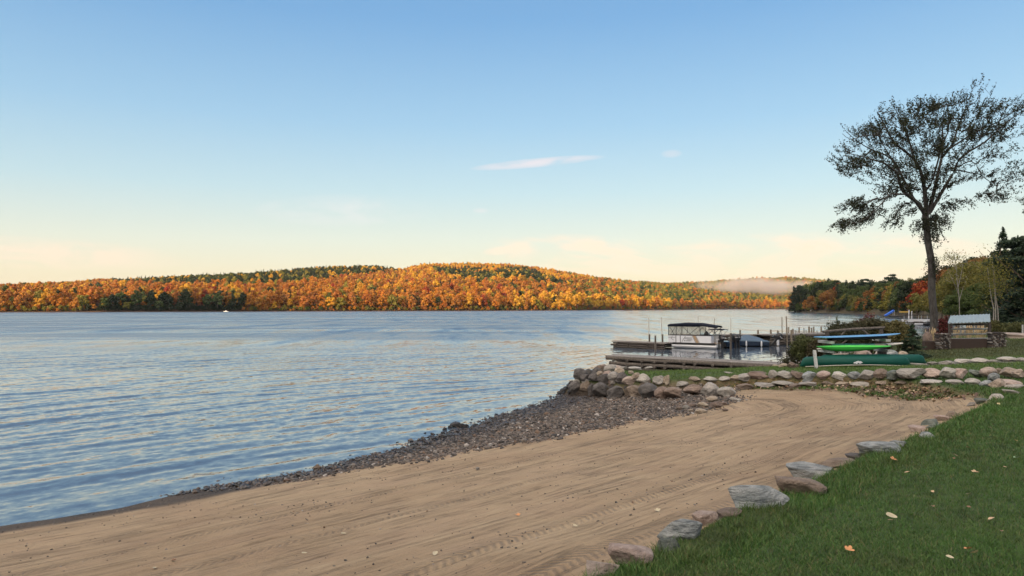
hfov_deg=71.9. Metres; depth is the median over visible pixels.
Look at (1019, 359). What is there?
edging stone
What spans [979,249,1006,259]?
hardwood tree
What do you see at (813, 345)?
shrub
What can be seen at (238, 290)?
maple tree
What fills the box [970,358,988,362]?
edging stone
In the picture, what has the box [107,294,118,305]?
maple tree
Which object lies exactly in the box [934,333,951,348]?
stone pillar
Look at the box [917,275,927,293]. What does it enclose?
hardwood tree
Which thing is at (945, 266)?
hardwood tree
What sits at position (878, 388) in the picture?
leaf litter
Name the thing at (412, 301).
maple tree
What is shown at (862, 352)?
boulder
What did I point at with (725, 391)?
boulder
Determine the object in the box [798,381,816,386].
boulder
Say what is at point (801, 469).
edging stone
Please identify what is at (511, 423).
pebbles
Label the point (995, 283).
birch tree
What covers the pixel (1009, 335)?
boulder
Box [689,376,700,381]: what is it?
boulder
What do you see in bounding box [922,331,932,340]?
boulder
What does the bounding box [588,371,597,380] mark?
boulder
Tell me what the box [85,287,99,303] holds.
maple tree
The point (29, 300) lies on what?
maple tree
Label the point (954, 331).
reed clump
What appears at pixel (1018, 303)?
fir tree
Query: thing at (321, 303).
maple tree
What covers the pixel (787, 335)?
piling
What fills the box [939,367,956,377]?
boulder
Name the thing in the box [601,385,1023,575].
grass
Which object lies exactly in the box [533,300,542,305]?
maple tree
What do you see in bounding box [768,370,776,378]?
boulder
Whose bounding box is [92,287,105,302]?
maple tree
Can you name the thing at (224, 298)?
maple tree
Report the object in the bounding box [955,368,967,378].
boulder
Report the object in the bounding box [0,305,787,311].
hills
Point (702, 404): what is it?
rock
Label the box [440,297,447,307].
maple tree
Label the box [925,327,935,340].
reed clump
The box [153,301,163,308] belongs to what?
maple tree
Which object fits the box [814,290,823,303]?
birch tree
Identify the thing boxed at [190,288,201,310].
maple tree
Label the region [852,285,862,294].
hardwood tree
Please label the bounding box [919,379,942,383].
boulder
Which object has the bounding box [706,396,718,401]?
rock
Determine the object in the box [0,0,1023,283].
sky
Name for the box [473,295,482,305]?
maple tree
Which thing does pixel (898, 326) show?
shrub
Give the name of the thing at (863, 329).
board rack
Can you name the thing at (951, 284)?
birch tree
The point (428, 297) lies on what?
maple tree
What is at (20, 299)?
maple tree
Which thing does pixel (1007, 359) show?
edging stone
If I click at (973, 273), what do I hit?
birch tree
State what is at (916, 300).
birch tree
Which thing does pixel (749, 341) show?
covered boat
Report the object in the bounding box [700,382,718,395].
boulder
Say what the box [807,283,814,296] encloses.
hardwood tree
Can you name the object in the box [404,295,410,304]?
maple tree
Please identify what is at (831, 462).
edging stone
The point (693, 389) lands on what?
boulder
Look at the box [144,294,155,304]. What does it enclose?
maple tree
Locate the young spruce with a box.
[901,324,932,357]
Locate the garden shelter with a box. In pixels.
[947,314,990,349]
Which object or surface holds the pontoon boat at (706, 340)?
on the lake water
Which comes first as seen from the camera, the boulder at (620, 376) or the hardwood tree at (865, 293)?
the boulder at (620, 376)
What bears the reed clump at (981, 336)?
on the ground at (592, 466)
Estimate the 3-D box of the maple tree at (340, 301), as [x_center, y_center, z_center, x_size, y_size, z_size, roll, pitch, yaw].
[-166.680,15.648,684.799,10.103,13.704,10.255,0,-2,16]
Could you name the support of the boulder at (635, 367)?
on the ground at (592, 466)
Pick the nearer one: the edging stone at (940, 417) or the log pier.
the edging stone at (940, 417)
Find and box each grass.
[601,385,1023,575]
[624,335,1023,399]
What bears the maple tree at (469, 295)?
on the hills
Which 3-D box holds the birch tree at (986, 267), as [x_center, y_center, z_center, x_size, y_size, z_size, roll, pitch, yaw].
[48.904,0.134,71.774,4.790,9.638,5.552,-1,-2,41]
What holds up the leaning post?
on the ground at (592, 466)
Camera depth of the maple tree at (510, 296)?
792.16 m
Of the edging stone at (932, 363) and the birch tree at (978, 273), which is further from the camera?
the birch tree at (978, 273)
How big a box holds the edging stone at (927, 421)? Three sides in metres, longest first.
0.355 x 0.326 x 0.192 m
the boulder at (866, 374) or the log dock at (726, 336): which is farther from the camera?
the log dock at (726, 336)
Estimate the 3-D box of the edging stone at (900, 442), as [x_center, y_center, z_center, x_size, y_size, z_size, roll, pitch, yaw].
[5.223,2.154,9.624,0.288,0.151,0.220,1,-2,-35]
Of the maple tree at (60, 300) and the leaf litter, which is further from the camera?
the maple tree at (60, 300)
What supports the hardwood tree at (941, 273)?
on the ground at (592, 466)
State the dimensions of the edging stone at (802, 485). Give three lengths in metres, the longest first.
0.517 x 0.384 x 0.262 m
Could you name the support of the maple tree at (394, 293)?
on the hills
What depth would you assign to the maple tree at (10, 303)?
566.04 m
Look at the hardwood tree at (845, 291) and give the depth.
461.89 m
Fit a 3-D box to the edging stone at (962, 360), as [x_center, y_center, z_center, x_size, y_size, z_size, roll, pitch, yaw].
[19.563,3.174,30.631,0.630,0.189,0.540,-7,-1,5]
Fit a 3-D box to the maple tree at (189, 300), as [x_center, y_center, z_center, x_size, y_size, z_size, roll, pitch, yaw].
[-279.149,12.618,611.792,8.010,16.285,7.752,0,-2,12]
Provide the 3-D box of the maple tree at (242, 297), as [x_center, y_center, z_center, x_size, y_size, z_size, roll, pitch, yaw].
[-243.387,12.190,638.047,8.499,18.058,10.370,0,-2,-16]
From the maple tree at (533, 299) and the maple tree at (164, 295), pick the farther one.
the maple tree at (533, 299)
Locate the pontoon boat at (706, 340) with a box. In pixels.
[668,323,724,348]
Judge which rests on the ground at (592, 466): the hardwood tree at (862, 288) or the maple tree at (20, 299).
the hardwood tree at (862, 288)
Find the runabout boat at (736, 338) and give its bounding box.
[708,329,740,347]
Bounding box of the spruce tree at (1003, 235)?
[975,226,1011,335]
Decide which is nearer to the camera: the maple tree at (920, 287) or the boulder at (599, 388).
the boulder at (599, 388)
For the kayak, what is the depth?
31.00 m
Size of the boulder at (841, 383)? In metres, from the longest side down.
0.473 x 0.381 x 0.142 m
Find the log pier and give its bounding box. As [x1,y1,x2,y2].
[605,354,781,370]
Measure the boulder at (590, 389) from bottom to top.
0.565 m
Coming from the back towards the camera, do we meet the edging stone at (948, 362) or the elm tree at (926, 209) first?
the elm tree at (926, 209)
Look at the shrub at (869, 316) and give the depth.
38.09 m
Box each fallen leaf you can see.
[845,545,854,550]
[886,512,896,517]
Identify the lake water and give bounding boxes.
[0,309,985,525]
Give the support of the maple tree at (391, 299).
on the hills
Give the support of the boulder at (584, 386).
on the ground at (592, 466)
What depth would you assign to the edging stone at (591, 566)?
4.27 m
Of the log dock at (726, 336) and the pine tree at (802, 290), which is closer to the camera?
the log dock at (726, 336)
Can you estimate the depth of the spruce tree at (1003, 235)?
92.25 m
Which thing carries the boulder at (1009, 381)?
on the ground at (592, 466)
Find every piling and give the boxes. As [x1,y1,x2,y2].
[654,335,655,349]
[730,333,731,349]
[786,327,787,344]
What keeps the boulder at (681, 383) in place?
on the ground at (592, 466)
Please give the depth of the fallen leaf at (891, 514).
5.58 m
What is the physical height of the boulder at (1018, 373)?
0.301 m
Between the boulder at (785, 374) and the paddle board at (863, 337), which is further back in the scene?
the paddle board at (863, 337)
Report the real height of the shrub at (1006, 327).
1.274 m
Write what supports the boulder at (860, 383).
on the ground at (592, 466)
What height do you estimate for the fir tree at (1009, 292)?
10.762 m
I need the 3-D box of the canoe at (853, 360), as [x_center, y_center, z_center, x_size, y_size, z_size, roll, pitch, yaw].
[14.781,3.155,30.351,4.908,0.437,0.916,0,-2,-3]
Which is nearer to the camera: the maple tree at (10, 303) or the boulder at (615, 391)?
the boulder at (615, 391)
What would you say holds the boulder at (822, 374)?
on the ground at (592, 466)
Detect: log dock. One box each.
[610,340,672,349]
[717,334,753,340]
[753,332,824,344]
[879,315,904,317]
[905,321,938,324]
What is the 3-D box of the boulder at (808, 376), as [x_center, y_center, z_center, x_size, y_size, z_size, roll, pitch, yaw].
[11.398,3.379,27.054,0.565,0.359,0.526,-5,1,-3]
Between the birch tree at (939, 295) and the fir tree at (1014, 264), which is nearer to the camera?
the fir tree at (1014, 264)
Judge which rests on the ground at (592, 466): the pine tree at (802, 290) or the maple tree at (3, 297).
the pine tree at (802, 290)
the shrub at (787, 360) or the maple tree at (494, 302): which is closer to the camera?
the shrub at (787, 360)
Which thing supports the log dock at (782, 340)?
on the lake water
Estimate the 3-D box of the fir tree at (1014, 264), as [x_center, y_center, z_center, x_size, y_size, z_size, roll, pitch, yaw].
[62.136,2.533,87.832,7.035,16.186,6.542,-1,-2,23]
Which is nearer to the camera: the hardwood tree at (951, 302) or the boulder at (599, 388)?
the boulder at (599, 388)
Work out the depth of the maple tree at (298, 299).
671.64 m
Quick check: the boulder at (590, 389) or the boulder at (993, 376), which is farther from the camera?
the boulder at (590, 389)
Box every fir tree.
[785,285,799,311]
[982,272,1021,331]
[985,248,1021,319]
[989,261,1023,323]
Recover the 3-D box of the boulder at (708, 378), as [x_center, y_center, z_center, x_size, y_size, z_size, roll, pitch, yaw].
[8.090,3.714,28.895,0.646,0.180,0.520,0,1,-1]
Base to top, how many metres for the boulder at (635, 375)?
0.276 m
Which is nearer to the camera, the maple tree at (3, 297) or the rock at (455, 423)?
the rock at (455, 423)
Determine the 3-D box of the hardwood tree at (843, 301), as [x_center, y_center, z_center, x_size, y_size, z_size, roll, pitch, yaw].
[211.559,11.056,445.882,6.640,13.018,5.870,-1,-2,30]
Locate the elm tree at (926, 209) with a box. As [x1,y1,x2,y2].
[824,73,1023,340]
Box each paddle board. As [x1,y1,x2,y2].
[815,333,899,339]
[817,343,902,349]
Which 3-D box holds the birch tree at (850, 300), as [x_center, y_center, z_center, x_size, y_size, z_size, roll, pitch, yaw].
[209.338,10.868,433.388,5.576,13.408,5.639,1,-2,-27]
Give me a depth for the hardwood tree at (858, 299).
416.85 m
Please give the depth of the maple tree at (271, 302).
654.44 m
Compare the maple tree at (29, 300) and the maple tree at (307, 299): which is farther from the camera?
the maple tree at (307, 299)
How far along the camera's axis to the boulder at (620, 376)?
29.89 m
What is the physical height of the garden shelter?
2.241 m
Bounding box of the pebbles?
[151,381,756,496]
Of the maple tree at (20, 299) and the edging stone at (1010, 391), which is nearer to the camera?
the edging stone at (1010, 391)
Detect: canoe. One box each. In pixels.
[800,356,910,366]
[823,354,925,363]
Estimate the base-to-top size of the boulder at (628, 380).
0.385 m
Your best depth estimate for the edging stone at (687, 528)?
5.12 m
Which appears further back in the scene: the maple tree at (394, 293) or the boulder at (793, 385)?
the maple tree at (394, 293)
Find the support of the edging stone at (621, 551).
on the ground at (592, 466)
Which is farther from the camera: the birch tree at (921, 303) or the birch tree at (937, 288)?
the birch tree at (921, 303)
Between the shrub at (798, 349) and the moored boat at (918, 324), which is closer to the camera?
the shrub at (798, 349)
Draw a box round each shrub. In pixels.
[777,348,802,364]
[789,334,814,361]
[805,338,824,356]
[819,321,872,353]
[845,317,889,353]
[857,311,876,353]
[873,320,916,351]
[936,315,951,337]
[984,319,1001,331]
[1000,322,1016,332]
[1008,321,1023,332]
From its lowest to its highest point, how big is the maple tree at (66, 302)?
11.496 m
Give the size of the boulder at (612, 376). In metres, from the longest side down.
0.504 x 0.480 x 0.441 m
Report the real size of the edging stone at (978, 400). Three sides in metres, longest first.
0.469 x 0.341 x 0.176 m
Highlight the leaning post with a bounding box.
[813,350,817,368]
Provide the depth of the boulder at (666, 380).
28.88 m
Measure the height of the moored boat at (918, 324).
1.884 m
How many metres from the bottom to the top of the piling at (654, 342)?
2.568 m
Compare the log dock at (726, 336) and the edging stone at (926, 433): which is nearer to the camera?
the edging stone at (926, 433)
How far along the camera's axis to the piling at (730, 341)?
65.11 m
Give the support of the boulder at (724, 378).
on the ground at (592, 466)
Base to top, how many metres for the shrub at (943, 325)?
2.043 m
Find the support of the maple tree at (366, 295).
on the hills
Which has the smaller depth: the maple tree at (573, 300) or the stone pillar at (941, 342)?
the stone pillar at (941, 342)
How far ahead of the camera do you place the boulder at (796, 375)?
27.19 m
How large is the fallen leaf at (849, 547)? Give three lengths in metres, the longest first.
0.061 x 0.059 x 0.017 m
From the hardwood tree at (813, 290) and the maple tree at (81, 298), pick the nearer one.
the hardwood tree at (813, 290)
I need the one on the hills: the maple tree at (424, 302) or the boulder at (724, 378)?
the maple tree at (424, 302)
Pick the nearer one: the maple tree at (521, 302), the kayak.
the kayak
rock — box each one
[313,464,321,469]
[450,421,460,426]
[695,408,707,413]
[697,402,708,406]
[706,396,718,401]
[709,401,721,407]
[787,362,795,367]
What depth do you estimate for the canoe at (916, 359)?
31.09 m
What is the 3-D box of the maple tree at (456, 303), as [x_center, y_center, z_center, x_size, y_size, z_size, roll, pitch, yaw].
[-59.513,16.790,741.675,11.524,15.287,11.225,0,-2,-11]
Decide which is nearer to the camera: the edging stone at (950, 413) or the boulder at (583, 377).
the edging stone at (950, 413)
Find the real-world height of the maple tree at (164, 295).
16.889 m
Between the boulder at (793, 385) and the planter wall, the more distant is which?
the planter wall
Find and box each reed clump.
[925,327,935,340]
[953,327,962,337]
[963,325,978,337]
[974,325,987,337]
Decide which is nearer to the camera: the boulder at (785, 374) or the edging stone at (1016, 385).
the edging stone at (1016, 385)
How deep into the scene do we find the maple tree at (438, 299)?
735.08 m
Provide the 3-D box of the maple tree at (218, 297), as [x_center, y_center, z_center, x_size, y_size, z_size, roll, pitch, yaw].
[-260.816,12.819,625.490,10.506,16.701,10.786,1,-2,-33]
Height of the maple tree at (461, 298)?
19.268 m
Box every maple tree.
[0,291,7,305]
[5,300,12,306]
[13,295,26,304]
[18,292,28,305]
[19,292,33,302]
[33,298,47,310]
[44,298,50,306]
[47,287,59,304]
[56,298,64,305]
[60,297,69,305]
[71,297,80,306]
[77,295,88,310]
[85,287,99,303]
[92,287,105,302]
[99,298,112,310]
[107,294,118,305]
[115,291,125,302]
[122,295,129,304]
[123,302,130,308]
[130,290,142,310]
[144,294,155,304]
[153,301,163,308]
[157,291,169,302]
[176,292,186,304]
[186,294,193,310]
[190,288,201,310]
[201,290,207,304]
[201,294,212,310]
[212,293,223,307]
[221,292,228,305]
[228,295,237,305]
[234,288,243,303]
[238,292,247,310]
[245,294,252,306]
[251,297,261,310]
[266,291,277,306]
[268,295,277,309]
[294,295,303,304]
[299,295,311,306]
[310,296,317,305]
[318,301,325,306]
[325,292,332,302]
[325,297,337,305]
[335,297,345,310]
[348,293,356,305]
[361,290,373,304]
[364,292,374,309]
[375,297,383,305]
[380,290,388,304]
[387,295,397,305]
[392,292,399,305]
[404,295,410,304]
[408,296,415,305]
[420,297,428,309]
[425,294,432,309]
[431,295,435,305]
[435,296,441,309]
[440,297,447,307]
[450,297,460,306]
[459,293,464,306]
[465,293,472,305]
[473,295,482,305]
[481,295,487,306]
[490,299,499,305]
[507,292,514,306]
[512,295,520,309]
[519,298,524,305]
[523,293,530,304]
[530,296,535,309]
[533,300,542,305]
[540,296,545,304]
[564,295,572,304]
[569,297,576,305]
[574,294,581,306]
[604,298,609,306]
[905,280,927,318]
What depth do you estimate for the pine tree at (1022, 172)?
40.39 m
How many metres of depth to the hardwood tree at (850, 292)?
441.97 m
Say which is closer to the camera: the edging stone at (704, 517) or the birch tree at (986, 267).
the edging stone at (704, 517)
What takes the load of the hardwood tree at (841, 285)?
on the ground at (592, 466)
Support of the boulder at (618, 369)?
on the ground at (592, 466)
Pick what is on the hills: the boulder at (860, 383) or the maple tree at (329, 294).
the maple tree at (329, 294)
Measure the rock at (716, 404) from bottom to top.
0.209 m
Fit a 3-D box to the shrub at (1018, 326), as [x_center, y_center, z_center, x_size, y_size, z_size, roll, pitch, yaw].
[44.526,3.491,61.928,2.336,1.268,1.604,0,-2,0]
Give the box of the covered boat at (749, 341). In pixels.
[737,333,782,346]
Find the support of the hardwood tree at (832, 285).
on the ground at (592, 466)
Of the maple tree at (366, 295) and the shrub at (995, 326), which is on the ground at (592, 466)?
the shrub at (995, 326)
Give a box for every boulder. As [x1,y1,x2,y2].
[568,381,580,393]
[573,368,586,379]
[580,374,588,380]
[580,381,589,391]
[587,383,593,395]
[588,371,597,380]
[592,382,606,396]
[596,364,605,371]
[597,374,608,384]
[603,364,616,371]
[607,371,617,380]
[607,385,624,397]
[614,367,624,372]
[615,372,627,381]
[621,376,635,384]
[625,385,640,396]
[628,366,641,369]
[631,372,639,378]
[636,373,649,382]
[638,382,656,397]
[652,375,662,384]
[654,386,667,398]
[663,375,669,384]
[664,387,681,397]
[676,381,688,386]
[683,384,701,393]
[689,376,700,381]
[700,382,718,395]
[703,376,717,380]
[716,387,735,395]
[719,376,729,380]
[730,375,738,380]
[736,383,753,388]
[738,373,750,380]
[747,371,768,379]
[754,382,775,387]
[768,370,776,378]
[771,381,792,385]
[777,370,791,378]
[788,383,801,388]
[790,370,802,379]
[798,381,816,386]
[802,371,815,380]
[816,371,829,378]
[821,381,832,384]
[832,371,845,380]
[835,382,848,385]
[847,371,859,378]
[850,381,868,386]
[854,350,871,353]
[859,370,873,379]
[873,368,887,378]
[875,381,885,384]
[886,370,899,379]
[894,381,905,383]
[896,368,926,378]
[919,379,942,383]
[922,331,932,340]
[922,368,940,377]
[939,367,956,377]
[945,379,963,384]
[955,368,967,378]
[964,378,980,384]
[968,369,981,376]
[979,367,997,376]
[979,380,991,386]
[988,373,999,380]
[988,378,1005,387]
[999,367,1016,376]
[1003,379,1022,384]
[1005,332,1023,338]
[1011,369,1023,377]
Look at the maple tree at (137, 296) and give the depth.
597.18 m
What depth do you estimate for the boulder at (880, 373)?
24.67 m
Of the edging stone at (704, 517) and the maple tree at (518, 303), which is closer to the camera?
the edging stone at (704, 517)
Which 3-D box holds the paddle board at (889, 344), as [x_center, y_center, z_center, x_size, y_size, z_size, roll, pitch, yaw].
[15.628,2.630,31.691,3.871,0.168,0.660,-4,-2,0]
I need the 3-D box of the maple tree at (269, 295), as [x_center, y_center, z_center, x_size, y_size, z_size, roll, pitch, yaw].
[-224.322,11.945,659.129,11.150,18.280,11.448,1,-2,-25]
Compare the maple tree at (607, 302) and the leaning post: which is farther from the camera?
the maple tree at (607, 302)
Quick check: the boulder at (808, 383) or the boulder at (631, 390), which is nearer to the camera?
the boulder at (808, 383)
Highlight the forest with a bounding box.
[0,261,825,310]
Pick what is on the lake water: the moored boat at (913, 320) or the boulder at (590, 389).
the moored boat at (913, 320)
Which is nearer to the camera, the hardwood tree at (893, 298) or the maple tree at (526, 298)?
the hardwood tree at (893, 298)
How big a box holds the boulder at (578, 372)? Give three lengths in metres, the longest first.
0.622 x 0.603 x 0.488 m
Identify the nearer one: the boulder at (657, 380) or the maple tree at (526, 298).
the boulder at (657, 380)
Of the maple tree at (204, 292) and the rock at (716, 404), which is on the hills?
the maple tree at (204, 292)
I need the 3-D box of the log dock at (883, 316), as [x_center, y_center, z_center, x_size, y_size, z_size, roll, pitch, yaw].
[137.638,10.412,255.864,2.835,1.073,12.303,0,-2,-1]
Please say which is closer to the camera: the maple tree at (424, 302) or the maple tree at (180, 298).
the maple tree at (180, 298)
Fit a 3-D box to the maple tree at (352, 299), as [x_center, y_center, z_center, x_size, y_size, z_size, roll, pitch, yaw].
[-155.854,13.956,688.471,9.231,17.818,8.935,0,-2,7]
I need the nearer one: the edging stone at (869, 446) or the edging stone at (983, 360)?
the edging stone at (869, 446)
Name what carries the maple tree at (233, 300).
on the hills
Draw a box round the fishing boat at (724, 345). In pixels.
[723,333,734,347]
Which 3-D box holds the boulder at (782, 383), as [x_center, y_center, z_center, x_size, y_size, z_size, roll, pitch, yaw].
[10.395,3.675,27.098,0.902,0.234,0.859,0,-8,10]
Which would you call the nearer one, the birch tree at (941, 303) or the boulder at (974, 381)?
the boulder at (974, 381)
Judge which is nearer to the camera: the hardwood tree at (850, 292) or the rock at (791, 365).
the rock at (791, 365)
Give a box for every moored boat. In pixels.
[902,315,929,324]
[914,320,929,325]
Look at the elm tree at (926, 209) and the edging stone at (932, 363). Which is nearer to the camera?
the edging stone at (932, 363)
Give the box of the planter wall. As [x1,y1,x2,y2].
[922,341,937,349]
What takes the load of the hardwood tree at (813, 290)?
on the ground at (592, 466)
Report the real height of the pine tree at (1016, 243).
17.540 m
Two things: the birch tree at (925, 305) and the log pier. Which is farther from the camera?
the birch tree at (925, 305)
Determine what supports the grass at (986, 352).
on the ground at (592, 466)
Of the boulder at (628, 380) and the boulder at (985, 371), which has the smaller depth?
the boulder at (985, 371)
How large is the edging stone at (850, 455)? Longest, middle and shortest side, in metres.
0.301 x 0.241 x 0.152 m
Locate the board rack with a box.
[818,326,892,354]
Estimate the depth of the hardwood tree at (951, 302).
105.76 m
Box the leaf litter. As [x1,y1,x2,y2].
[733,336,1016,454]
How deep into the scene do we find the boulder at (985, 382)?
20.73 m
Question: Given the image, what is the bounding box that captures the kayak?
[817,344,889,351]
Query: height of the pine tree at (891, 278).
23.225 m
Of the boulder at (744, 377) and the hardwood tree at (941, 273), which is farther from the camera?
the hardwood tree at (941, 273)
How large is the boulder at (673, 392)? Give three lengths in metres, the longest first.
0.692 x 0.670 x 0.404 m
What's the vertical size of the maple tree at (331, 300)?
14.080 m
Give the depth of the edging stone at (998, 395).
17.98 m
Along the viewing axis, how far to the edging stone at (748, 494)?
6.03 m
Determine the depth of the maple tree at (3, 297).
563.42 m
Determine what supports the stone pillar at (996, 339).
on the ground at (592, 466)
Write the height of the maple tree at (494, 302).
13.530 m
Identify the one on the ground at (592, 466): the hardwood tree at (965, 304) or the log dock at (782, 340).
the hardwood tree at (965, 304)
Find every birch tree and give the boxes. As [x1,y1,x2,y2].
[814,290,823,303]
[847,295,854,305]
[906,292,924,318]
[919,291,943,314]
[920,280,942,317]
[927,278,947,311]
[936,268,957,327]
[937,248,971,327]
[937,269,968,327]
[938,261,978,330]
[955,258,991,308]
[962,264,1017,309]
[966,244,1022,319]
[971,248,1015,320]
[971,254,1021,319]
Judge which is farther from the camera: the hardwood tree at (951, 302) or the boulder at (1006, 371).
the hardwood tree at (951, 302)
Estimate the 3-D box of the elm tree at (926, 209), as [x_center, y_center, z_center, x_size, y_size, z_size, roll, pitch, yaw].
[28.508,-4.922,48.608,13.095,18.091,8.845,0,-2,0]
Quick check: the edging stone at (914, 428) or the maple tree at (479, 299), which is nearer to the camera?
the edging stone at (914, 428)
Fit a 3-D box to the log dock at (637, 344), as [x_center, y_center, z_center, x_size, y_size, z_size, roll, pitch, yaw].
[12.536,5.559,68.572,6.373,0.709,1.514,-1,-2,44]
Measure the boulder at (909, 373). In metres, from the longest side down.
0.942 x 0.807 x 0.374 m
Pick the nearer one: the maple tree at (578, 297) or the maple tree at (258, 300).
the maple tree at (258, 300)
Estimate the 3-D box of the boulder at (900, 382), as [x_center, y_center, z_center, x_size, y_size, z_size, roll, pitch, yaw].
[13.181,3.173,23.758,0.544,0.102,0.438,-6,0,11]
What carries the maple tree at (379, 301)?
on the hills
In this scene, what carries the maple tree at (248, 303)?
on the hills
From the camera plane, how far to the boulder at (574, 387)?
31.24 m
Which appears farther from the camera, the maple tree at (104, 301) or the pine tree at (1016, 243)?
the maple tree at (104, 301)
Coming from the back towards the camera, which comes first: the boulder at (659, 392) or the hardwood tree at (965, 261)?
the hardwood tree at (965, 261)
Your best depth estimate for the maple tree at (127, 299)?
598.28 m
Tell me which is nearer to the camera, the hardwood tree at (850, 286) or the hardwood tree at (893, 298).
the hardwood tree at (893, 298)
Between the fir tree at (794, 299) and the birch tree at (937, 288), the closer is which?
the birch tree at (937, 288)
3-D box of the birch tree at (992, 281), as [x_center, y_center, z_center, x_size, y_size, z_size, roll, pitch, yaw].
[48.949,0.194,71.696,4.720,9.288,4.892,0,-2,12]
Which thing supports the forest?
on the hills
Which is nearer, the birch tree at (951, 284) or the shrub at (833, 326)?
the shrub at (833, 326)
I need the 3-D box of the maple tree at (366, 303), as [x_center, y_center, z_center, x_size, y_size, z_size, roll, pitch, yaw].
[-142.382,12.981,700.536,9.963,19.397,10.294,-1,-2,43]
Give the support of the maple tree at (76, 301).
on the hills
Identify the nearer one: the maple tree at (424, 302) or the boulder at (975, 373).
the boulder at (975, 373)
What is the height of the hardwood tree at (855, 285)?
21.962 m
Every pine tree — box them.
[793,285,807,311]
[858,279,870,286]
[882,274,900,282]
[979,235,1023,312]
[1014,167,1023,213]
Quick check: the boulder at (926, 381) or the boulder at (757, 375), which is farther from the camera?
the boulder at (757, 375)
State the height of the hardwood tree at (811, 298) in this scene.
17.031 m
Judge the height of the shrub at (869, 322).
2.261 m
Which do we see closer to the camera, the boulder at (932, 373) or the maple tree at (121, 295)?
the boulder at (932, 373)
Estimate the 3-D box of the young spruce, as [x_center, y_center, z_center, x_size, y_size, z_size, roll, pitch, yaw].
[19.775,2.711,34.697,1.628,1.908,1.433,1,-2,-24]
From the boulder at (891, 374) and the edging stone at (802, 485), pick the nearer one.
the edging stone at (802, 485)
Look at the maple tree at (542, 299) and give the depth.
813.38 m
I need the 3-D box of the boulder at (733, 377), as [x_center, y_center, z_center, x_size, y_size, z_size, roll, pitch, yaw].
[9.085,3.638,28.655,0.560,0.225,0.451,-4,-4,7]
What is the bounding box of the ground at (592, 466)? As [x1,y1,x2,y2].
[0,306,1023,575]
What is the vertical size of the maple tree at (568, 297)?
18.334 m
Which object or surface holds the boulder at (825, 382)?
on the ground at (592, 466)
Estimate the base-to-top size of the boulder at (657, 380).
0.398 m
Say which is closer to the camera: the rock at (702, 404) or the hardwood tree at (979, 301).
the rock at (702, 404)
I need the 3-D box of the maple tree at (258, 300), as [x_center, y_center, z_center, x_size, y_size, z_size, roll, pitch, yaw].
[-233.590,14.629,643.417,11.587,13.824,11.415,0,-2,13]
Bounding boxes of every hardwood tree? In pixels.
[805,296,816,312]
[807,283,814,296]
[810,287,817,296]
[813,282,822,296]
[818,290,834,312]
[824,283,835,290]
[829,288,837,299]
[835,283,844,293]
[839,288,849,298]
[841,296,849,305]
[847,281,854,289]
[847,289,857,298]
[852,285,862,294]
[853,281,860,288]
[854,297,861,305]
[857,285,869,296]
[861,290,870,301]
[887,288,902,314]
[895,280,917,318]
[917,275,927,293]
[924,268,949,316]
[936,265,953,285]
[941,288,981,332]
[954,283,984,325]
[958,256,977,265]
[967,257,987,327]
[967,281,994,315]
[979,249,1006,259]
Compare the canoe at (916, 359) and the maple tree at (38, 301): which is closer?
the canoe at (916, 359)
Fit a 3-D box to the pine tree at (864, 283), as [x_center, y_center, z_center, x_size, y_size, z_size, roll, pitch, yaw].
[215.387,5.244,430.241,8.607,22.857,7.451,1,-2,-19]
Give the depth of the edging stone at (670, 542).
4.82 m
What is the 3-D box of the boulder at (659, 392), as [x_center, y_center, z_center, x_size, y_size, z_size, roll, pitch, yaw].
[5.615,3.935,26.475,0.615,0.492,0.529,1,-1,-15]
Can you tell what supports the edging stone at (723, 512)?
on the ground at (592, 466)
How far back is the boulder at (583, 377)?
31.14 m
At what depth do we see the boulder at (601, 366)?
34.01 m
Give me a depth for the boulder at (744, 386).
27.03 m
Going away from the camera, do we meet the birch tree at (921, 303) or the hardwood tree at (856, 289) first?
the birch tree at (921, 303)
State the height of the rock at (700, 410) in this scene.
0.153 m
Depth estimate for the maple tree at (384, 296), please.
708.68 m
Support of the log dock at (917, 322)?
on the lake water
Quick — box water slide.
[884,310,894,315]
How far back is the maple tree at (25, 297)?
570.33 m
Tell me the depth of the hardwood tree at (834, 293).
480.23 m
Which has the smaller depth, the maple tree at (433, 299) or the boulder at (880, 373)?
the boulder at (880, 373)
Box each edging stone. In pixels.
[586,560,619,575]
[608,542,653,565]
[657,519,701,539]
[657,538,680,551]
[691,510,717,525]
[716,507,741,521]
[728,485,789,508]
[775,476,826,494]
[786,461,832,478]
[820,457,853,467]
[845,452,860,459]
[856,441,901,456]
[889,440,905,446]
[908,424,925,432]
[919,432,933,436]
[921,419,937,424]
[927,362,938,364]
[933,415,951,420]
[939,360,954,364]
[945,411,957,416]
[954,359,969,362]
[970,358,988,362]
[974,398,986,403]
[986,394,1003,400]
[996,356,1015,361]
[1002,389,1018,393]
[1004,384,1023,388]
[1014,357,1023,361]
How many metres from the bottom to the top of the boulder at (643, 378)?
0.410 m
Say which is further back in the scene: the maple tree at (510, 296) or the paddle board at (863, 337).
the maple tree at (510, 296)
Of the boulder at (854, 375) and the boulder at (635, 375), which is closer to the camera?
the boulder at (854, 375)

